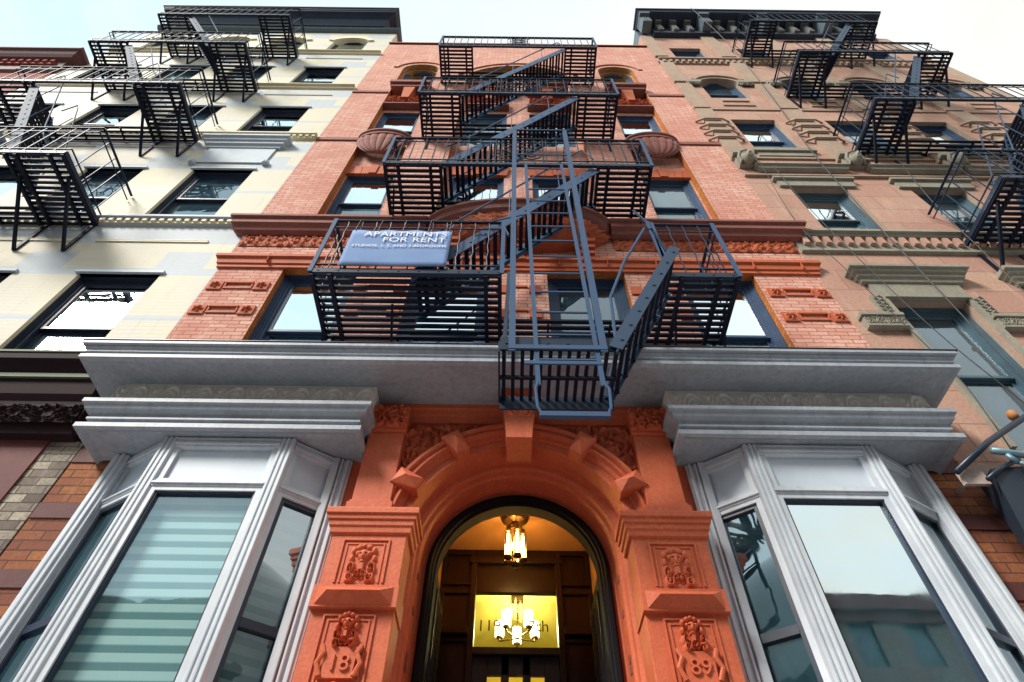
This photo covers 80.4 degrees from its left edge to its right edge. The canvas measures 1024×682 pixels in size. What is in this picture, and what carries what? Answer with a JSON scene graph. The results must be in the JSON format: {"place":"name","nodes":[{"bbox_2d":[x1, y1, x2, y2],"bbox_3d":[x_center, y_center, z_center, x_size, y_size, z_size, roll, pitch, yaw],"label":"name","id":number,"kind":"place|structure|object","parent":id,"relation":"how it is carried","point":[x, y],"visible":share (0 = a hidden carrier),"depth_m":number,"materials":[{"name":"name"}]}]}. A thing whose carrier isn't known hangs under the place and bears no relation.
{"place":"outdoors","nodes":[
{"label":"outdoors","id":0,"kind":"place"},
{"bbox_2d":[0,0,1023,98],"label":"sky","id":1,"kind":"structure","parent":0,"point":[985,38],"materials":[{"name":"white"}]},
{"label":"sidewalk","id":2,"kind":"structure","parent":0,"visible":0},
{"bbox_2d":[0,46,89,93],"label":"apartment building","id":3,"kind":"structure","parent":2,"relation":"on","point":[12,58],"depth_m":15.26,"materials":[{"name":"red brick"}]},
{"bbox_2d":[0,5,401,555],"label":"apartment building","id":4,"kind":"structure","parent":2,"relation":"on","point":[140,263],"depth_m":9.23,"materials":[{"name":"beige paint"}]},
{"bbox_2d":[0,276,8,282],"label":"window","id":5,"kind":"structure","parent":4,"relation":"in","point":[2,278],"depth_m":7.58,"materials":[{"name":"paint"}]},
{"bbox_2d":[0,170,18,195],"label":"window","id":6,"kind":"structure","parent":4,"relation":"in","point":[7,181],"depth_m":10.03,"materials":[{"name":"glass"}]},
{"bbox_2d":[0,106,55,125],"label":"window","id":7,"kind":"structure","parent":4,"relation":"in","point":[1,122],"depth_m":12.68,"materials":[{"name":"paint"}]},
{"bbox_2d":[3,277,156,348],"bbox_3d":[-4.899,-0.135,6.842,1.020,1.990,0.145,1,-52,0],"label":"window","id":8,"kind":"structure","parent":4,"relation":"in","point":[91,306],"depth_m":7.14,"materials":[{"name":"glass"}]},
{"bbox_2d":[30,171,139,210],"bbox_3d":[-6.692,-2.253,9.564,0.980,1.840,0.145,1,-52,0],"label":"window","id":9,"kind":"structure","parent":4,"relation":"in","point":[99,175],"depth_m":10.21,"materials":[{"name":"glass"}]},
{"bbox_2d":[75,70,128,78],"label":"window","id":10,"kind":"structure","parent":4,"relation":"in","point":[96,74],"depth_m":15.15,"materials":[{"name":"glass"}]},
{"bbox_2d":[70,108,139,125],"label":"window","id":11,"kind":"structure","parent":4,"relation":"in","point":[101,116],"depth_m":12.70,"materials":[{"name":"glass"}]},
{"bbox_2d":[0,6,307,250],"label":"fire escape","id":12,"kind":"object","parent":4,"relation":"attached to","point":[33,108],"visible":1,"depth_m":10.93,"materials":[{"name":"paint"}]},
{"bbox_2d":[149,43,178,46],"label":"window","id":13,"kind":"structure","parent":4,"relation":"in","point":[157,44],"depth_m":17.97,"materials":[{"name":"glass"}]},
{"bbox_2d":[155,68,205,78],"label":"window","id":14,"kind":"structure","parent":4,"relation":"in","point":[189,74],"depth_m":15.37,"materials":[{"name":"glass"}]},
{"bbox_2d":[148,109,219,129],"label":"window","id":15,"kind":"structure","parent":4,"relation":"in","point":[206,112],"depth_m":12.94,"materials":[{"name":"glass"}]},
{"bbox_2d":[149,172,250,213],"bbox_3d":[-4.872,-2.216,9.574,1.020,1.840,0.180,1,-52,0],"label":"window","id":16,"kind":"structure","parent":4,"relation":"in","point":[205,195],"depth_m":9.95,"materials":[{"name":"glass"}]},
{"bbox_2d":[221,69,270,81],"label":"window","id":17,"kind":"structure","parent":4,"relation":"in","point":[259,72],"depth_m":15.50,"materials":[{"name":"paint"}]},
{"bbox_2d":[240,110,306,130],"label":"window","id":18,"kind":"structure","parent":4,"relation":"in","point":[265,120],"depth_m":12.62,"materials":[{"name":"glass"}]},
{"bbox_2d":[272,42,301,47],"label":"window","id":19,"kind":"structure","parent":4,"relation":"in","point":[298,43],"depth_m":18.09,"materials":[{"name":"glass"}]},
{"bbox_2d":[292,70,342,82],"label":"window","id":20,"kind":"structure","parent":4,"relation":"in","point":[308,76],"depth_m":15.35,"materials":[{"name":"glass"}]},
{"bbox_2d":[331,43,364,49],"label":"window","id":21,"kind":"structure","parent":4,"relation":"in","point":[349,46],"depth_m":18.04,"materials":[{"name":"glass"}]},
{"bbox_2d":[0,42,1023,681],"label":"apartment building","id":22,"kind":"structure","parent":2,"relation":"on","point":[258,480],"depth_m":5.01,"materials":[{"name":"brick"}]},
{"bbox_2d":[0,437,352,681],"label":"bay window","id":23,"kind":"structure","parent":22,"relation":"in","point":[187,559],"depth_m":4.16,"materials":[{"name":"white paint"}]},
{"bbox_2d":[248,275,355,340],"bbox_3d":[-2.429,-0.112,6.936,0.960,2.190,0.145,1,-52,0],"label":"window","id":24,"kind":"structure","parent":22,"relation":"in","point":[291,312],"depth_m":7.20,"materials":[{"name":"glass"}]},
{"bbox_2d":[327,176,393,214],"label":"window","id":25,"kind":"structure","parent":22,"relation":"in","point":[358,195],"depth_m":9.96,"materials":[{"name":"glass"}]},
{"bbox_2d":[375,113,419,134],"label":"window","id":26,"kind":"structure","parent":22,"relation":"in","point":[405,122],"depth_m":12.99,"materials":[{"name":"glass"}]},
{"bbox_2d":[402,73,434,82],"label":"window","id":27,"kind":"structure","parent":22,"relation":"in","point":[418,76],"depth_m":15.90,"materials":[{"name":"blue paint"}]},
{"bbox_2d":[425,577,441,681],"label":"outer door leaf","id":28,"kind":"structure","parent":22,"relation":"in","point":[431,673],"depth_m":4.82,"materials":[{"name":"black paint"}]},
{"bbox_2d":[399,278,488,342],"bbox_3d":[-0.779,-0.077,6.947,0.980,2.190,0.180,1,-52,0],"label":"window","id":29,"kind":"structure","parent":22,"relation":"in","point":[420,278],"depth_m":7.19,"materials":[{"name":"black glass"}]},
{"bbox_2d":[447,178,503,205],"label":"window","id":30,"kind":"structure","parent":22,"relation":"in","point":[493,187],"depth_m":10.20,"materials":[{"name":"glass"}]},
{"bbox_2d":[460,114,506,145],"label":"window","id":31,"kind":"structure","parent":22,"relation":"in","point":[485,118],"depth_m":13.18,"materials":[{"name":"blue paint"}]},
{"bbox_2d":[501,515,527,568],"bbox_3d":[0.026,1.880,5.672,0.260,0.535,0.260,1,-52,0],"label":"ceiling lantern","id":32,"kind":"object","parent":22,"relation":"hanging from","point":[516,523],"visible":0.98,"depth_m":5.64,"materials":[{"name":"glass"}]},
{"bbox_2d":[471,656,559,681],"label":"front door","id":33,"kind":"structure","parent":22,"relation":"in","point":[548,668],"depth_m":5.32,"materials":[{"name":"paint"}]},
{"bbox_2d":[495,596,538,646],"bbox_3d":[0.059,3.193,6.951,0.503,0.476,0.484,1,-52,0],"label":"chandelier","id":34,"kind":"object","parent":22,"relation":"hanging from","point":[505,624],"visible":0.92,"depth_m":6.81,"materials":[{"name":"white glass"}]},
{"bbox_2d":[307,35,742,419],"bbox_3d":[0.160,-3.139,9.616,4.324,13.450,1.237,1,-52,0],"label":"fire escape","id":35,"kind":"object","parent":22,"relation":"attached to","point":[648,310],"visible":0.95,"depth_m":6.47,"materials":[{"name":"paint"}]},
{"bbox_2d":[337,219,451,266],"bbox_3d":[-1.202,-1.067,6.473,1.090,1.040,0.035,1,-52,0],"label":"rental sign","id":36,"kind":"object","parent":35,"relation":"attached to","point":[393,248],"visible":1,"depth_m":6.34,"materials":[{"name":"plastic"}]},
{"bbox_2d":[529,115,575,146],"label":"window","id":37,"kind":"structure","parent":22,"relation":"in","point":[570,145],"depth_m":12.95,"materials":[{"name":"blue paint"}]},
{"bbox_2d":[532,179,587,202],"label":"window","id":38,"kind":"structure","parent":22,"relation":"in","point":[536,183],"depth_m":10.36,"materials":[{"name":"black glass"}]},
{"bbox_2d":[547,278,633,343],"bbox_3d":[0.921,-0.056,6.947,0.980,2.190,0.180,1,-52,0],"label":"window","id":39,"kind":"structure","parent":22,"relation":"in","point":[557,302],"depth_m":7.59,"materials":[{"name":"blue paint"}]},
{"bbox_2d":[591,578,608,681],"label":"outer door leaf","id":40,"kind":"structure","parent":22,"relation":"in","point":[600,658],"depth_m":4.84,"materials":[{"name":"black paint"}]},
{"bbox_2d":[601,75,632,86],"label":"window","id":41,"kind":"structure","parent":22,"relation":"in","point":[615,78],"depth_m":15.89,"materials":[{"name":"blue glass"}]},
{"bbox_2d":[616,116,660,137],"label":"window","id":42,"kind":"structure","parent":22,"relation":"in","point":[630,125],"depth_m":12.99,"materials":[{"name":"glass"}]},
{"bbox_2d":[643,180,709,218],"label":"window","id":43,"kind":"structure","parent":22,"relation":"in","point":[666,204],"depth_m":10.12,"materials":[{"name":"glass"}]},
{"bbox_2d":[683,281,787,346],"bbox_3d":[2.571,-0.049,6.936,0.960,2.190,0.145,1,-52,0],"label":"window","id":44,"kind":"structure","parent":22,"relation":"in","point":[751,322],"depth_m":7.17,"materials":[{"name":"glass"}]},
{"bbox_2d":[684,444,1023,681],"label":"bay window","id":45,"kind":"structure","parent":22,"relation":"in","point":[831,563],"depth_m":4.17,"materials":[{"name":"white paint"}]},
{"bbox_2d":[759,161,1021,465],"bbox_3d":[4.171,-0.999,7.628,0.351,6.851,0.053,1,-52,0],"label":"cable","id":46,"kind":"object","parent":22,"relation":"attached to","point":[893,314],"visible":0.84,"depth_m":6.72,"materials":[{"name":"rubber"}]},
{"bbox_2d":[953,414,1023,546],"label":"retractable awning","id":47,"kind":"object","parent":22,"relation":"attached to","point":[1002,486],"visible":1,"depth_m":4.63,"materials":[{"name":"blue fabric"}]},
{"bbox_2d":[1006,410,1018,420],"bbox_3d":[4.302,0.642,5.204,0.084,0.090,0.082,1,-52,0],"label":"wall lamp","id":48,"kind":"object","parent":47,"relation":"attached to","point":[1012,415],"visible":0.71,"depth_m":5.18,"materials":[{"name":"orange glass"}]},
{"bbox_2d":[633,8,1023,551],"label":"apartment building","id":49,"kind":"structure","parent":2,"relation":"on","point":[731,102],"depth_m":9.98,"materials":[{"name":"brown brick"}]},
{"bbox_2d":[671,51,703,56],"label":"window","id":50,"kind":"structure","parent":49,"relation":"in","point":[677,53],"depth_m":17.82,"materials":[{"name":"glass"}]},
{"bbox_2d":[703,84,745,97],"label":"window","id":51,"kind":"structure","parent":49,"relation":"in","point":[714,90],"depth_m":14.77,"materials":[{"name":"blue glass"}]},
{"bbox_2d":[740,52,766,55],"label":"window","id":52,"kind":"structure","parent":49,"relation":"in","point":[740,52],"depth_m":17.82,"materials":[{"name":"glass"}]},
{"bbox_2d":[735,124,795,146],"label":"window","id":53,"kind":"structure","parent":49,"relation":"in","point":[759,135],"depth_m":12.30,"materials":[{"name":"glass"}]},
{"bbox_2d":[783,85,827,98],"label":"window","id":54,"kind":"structure","parent":49,"relation":"in","point":[788,85],"depth_m":14.68,"materials":[{"name":"blue paint"}]},
{"bbox_2d":[794,193,879,228],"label":"window","id":55,"kind":"structure","parent":49,"relation":"in","point":[832,209],"depth_m":9.55,"materials":[{"name":"grey glass"}]},
{"bbox_2d":[691,8,1023,381],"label":"cable","id":56,"kind":"object","parent":49,"relation":"attached to","point":[981,335],"visible":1,"depth_m":7.90,"materials":[{"name":"rubber"}]},
{"bbox_2d":[830,125,893,147],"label":"window","id":57,"kind":"structure","parent":49,"relation":"in","point":[846,128],"depth_m":12.66,"materials":[{"name":"glass"}]},
{"bbox_2d":[852,88,886,99],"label":"window","id":58,"kind":"structure","parent":49,"relation":"in","point":[852,88],"depth_m":14.90,"materials":[{"name":"blue glass"}]},
{"bbox_2d":[732,13,1023,271],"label":"fire escape","id":59,"kind":"object","parent":49,"relation":"attached to","point":[910,96],"visible":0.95,"depth_m":10.99,"materials":[{"name":"paint"}]},
{"bbox_2d":[867,54,897,59],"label":"window","id":60,"kind":"structure","parent":49,"relation":"in","point":[877,56],"depth_m":17.82,"materials":[{"name":"blue glass"}]},
{"bbox_2d":[772,165,1023,402],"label":"cable","id":61,"kind":"object","parent":49,"relation":"attached to","point":[904,302],"visible":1,"depth_m":6.79,"materials":[{"name":"rubber"}]},
{"bbox_2d":[914,126,981,148],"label":"window","id":62,"kind":"structure","parent":49,"relation":"in","point":[935,132],"depth_m":12.45,"materials":[{"name":"glass"}]},
{"bbox_2d":[933,87,973,97],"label":"window","id":63,"kind":"structure","parent":49,"relation":"in","point":[941,89],"depth_m":14.87,"materials":[{"name":"blue paint"}]},
{"bbox_2d":[890,149,1023,291],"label":"cable","id":64,"kind":"object","parent":49,"relation":"attached to","point":[959,228],"visible":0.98,"depth_m":8.40,"materials":[{"name":"rubber"}]},
{"bbox_2d":[897,308,1023,399],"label":"window","id":65,"kind":"structure","parent":49,"relation":"in","point":[1009,377],"depth_m":6.81,"materials":[{"name":"teal paint"}]},
{"bbox_2d":[918,195,1006,229],"bbox_3d":[6.914,-1.809,9.306,0.880,1.660,0.180,1,-52,0],"label":"window","id":66,"kind":"structure","parent":49,"relation":"in","point":[960,199],"depth_m":9.79,"materials":[{"name":"grey glass"}]}
]}

